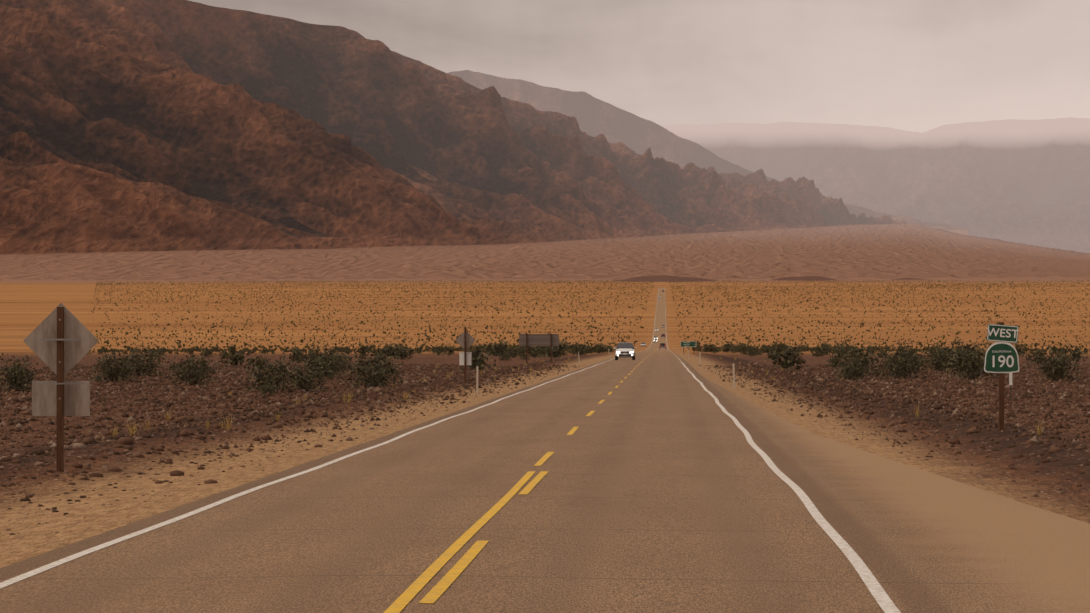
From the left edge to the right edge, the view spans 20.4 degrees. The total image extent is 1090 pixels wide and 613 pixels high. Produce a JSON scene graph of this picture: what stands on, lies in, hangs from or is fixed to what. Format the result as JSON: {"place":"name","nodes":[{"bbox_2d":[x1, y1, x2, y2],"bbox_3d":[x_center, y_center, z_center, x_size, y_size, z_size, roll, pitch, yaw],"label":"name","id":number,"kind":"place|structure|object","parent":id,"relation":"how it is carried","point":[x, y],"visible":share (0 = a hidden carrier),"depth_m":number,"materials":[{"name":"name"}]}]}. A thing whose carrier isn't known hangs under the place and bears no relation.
{"place":"outdoors","nodes":[
{"label":"outdoors","id":0,"kind":"place"},
{"bbox_2d":[0,0,906,253],"bbox_3d":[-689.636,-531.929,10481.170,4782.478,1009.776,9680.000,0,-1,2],"label":"mountain","id":1,"kind":"structure","parent":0,"point":[121,121],"depth_m":8908.06,"materials":[{"name":"brown stone"}]},
{"bbox_2d":[0,288,1089,612],"bbox_3d":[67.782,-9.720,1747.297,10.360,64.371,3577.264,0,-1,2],"label":"road","id":2,"kind":"structure","parent":0,"point":[660,486],"depth_m":30.14,"materials":[{"name":"grey asphalt"}]},
{"bbox_2d":[0,289,900,612],"bbox_3d":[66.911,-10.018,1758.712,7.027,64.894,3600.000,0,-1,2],"label":"road markings","id":3,"kind":"structure","parent":2,"relation":"on","point":[468,557],"depth_m":28.38,"materials":[{"name":"white paint"}]},
{"bbox_2d":[614,343,636,359],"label":"white suv","id":4,"kind":"object","parent":2,"relation":"on","point":[625,349],"visible":1,"depth_m":288.87,"materials":[{"name":"white paint"}]},
{"bbox_2d":[659,343,665,348],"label":"car","id":5,"kind":"object","parent":2,"relation":"on","point":[662,345],"visible":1,"depth_m":956.03,"materials":[{"name":"grey paint"}]},
{"bbox_2d":[0,277,1089,567],"bbox_3d":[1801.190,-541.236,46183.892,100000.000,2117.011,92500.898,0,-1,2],"label":"ground","id":6,"kind":"structure","parent":0,"point":[26,307],"depth_m":1261.66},
{"bbox_2d":[23,303,98,471],"bbox_3d":[-7.119,1.383,44.462,1.130,2.885,0.113,0,-1,2],"label":"warning sign","id":7,"kind":"object","parent":6,"relation":"on","point":[60,340],"visible":0.94,"depth_m":44.52,"materials":[{"name":"grey wood"}]},
{"bbox_2d":[455,327,475,383],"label":"warning sign","id":8,"kind":"object","parent":6,"relation":"on","point":[465,340],"visible":0.96,"depth_m":134.04,"materials":[{"name":"grey metal"}]},
{"bbox_2d":[476,366,477,393],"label":"delineator","id":9,"kind":"object","parent":6,"relation":"on","point":[476,379],"visible":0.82,"depth_m":109.90,"materials":[{"name":"beige plastic"}]},
{"bbox_2d":[519,333,558,363],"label":"junction sign","id":10,"kind":"object","parent":6,"relation":"on","point":[527,339],"visible":0.88,"depth_m":250.00,"materials":[{"name":"grey metal"}]},
{"bbox_2d":[0,339,1084,394],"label":"shrubs","id":11,"kind":"object","parent":6,"relation":"on","point":[906,361],"visible":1,"depth_m":138.23,"materials":[{"name":"green plant"}]},
{"bbox_2d":[0,362,1089,536],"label":"verge stones","id":12,"kind":"object","parent":6,"relation":"on","point":[897,393],"visible":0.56,"depth_m":96.78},
{"bbox_2d":[110,357,1043,436],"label":"dry grass tufts","id":13,"kind":"object","parent":6,"relation":"on","point":[132,431],"visible":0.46,"depth_m":74.46,"materials":[{"name":"brown plant"}]},
{"bbox_2d":[87,338,1088,370],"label":"shrubs","id":14,"kind":"object","parent":6,"relation":"on","point":[503,350],"visible":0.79,"depth_m":388.07,"materials":[{"name":"green plant"}]},
{"bbox_2d":[89,280,1089,350],"bbox_3d":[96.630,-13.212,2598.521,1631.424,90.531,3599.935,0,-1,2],"label":"shrubs","id":15,"kind":"object","parent":6,"relation":"on","point":[307,346],"visible":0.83,"depth_m":2107.59,"materials":[{"name":"green plant"}]},
{"bbox_2d":[681,341,696,353],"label":"green sign","id":16,"kind":"object","parent":6,"relation":"on","point":[688,344],"visible":0.98,"depth_m":519.11,"materials":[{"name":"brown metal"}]},
{"bbox_2d":[732,364,734,387],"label":"delineator","id":17,"kind":"object","parent":6,"relation":"on","point":[733,376],"visible":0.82,"depth_m":121.55,"materials":[{"name":"beige plastic"}]},
{"bbox_2d":[984,322,1019,430],"bbox_3d":[9.172,1.605,60.832,0.712,2.570,0.116,0,-1,2],"label":"highway sign","id":18,"kind":"object","parent":6,"relation":"on","point":[1001,357],"visible":1,"depth_m":60.79,"materials":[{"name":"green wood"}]},
{"bbox_2d":[1009,373,1011,399],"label":"roadside marker post","id":19,"kind":"object","parent":6,"relation":"on","point":[1010,379],"visible":0.64,"depth_m":97.21,"materials":[{"name":"grey plastic"}]},
{"bbox_2d":[0,130,1089,279],"bbox_3d":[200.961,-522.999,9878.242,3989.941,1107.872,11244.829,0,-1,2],"label":"fan","id":20,"kind":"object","parent":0,"point":[888,251],"visible":0.27,"depth_m":6847.96},
{"bbox_2d":[188,0,1089,132],"label":"sky","id":21,"kind":"structure","parent":0,"point":[921,66],"materials":[{"name":"grey"}]},
{"bbox_2d":[615,275,716,281],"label":"hill","id":22,"kind":"structure","parent":0,"point":[660,278],"depth_m":4320.06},
{"bbox_2d":[448,70,967,234],"bbox_3d":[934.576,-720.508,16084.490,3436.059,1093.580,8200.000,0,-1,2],"label":"mountain ridge","id":23,"kind":"structure","parent":0,"point":[594,116],"depth_m":17203.00,"materials":[{"name":"grey stone"}]},
{"bbox_2d":[771,276,835,280],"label":"hill","id":24,"kind":"structure","parent":0,"point":[809,278],"depth_m":4447.86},
{"bbox_2d":[662,117,1089,252],"bbox_3d":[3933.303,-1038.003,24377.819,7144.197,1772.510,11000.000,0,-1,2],"label":"mountain range","id":25,"kind":"structure","parent":0,"point":[1027,182],"depth_m":28273.80,"materials":[{"name":"grey stone"}]},
{"bbox_2d":[890,278,928,279],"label":"hill","id":26,"kind":"structure","parent":0,"point":[908,279],"depth_m":4540.35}
]}

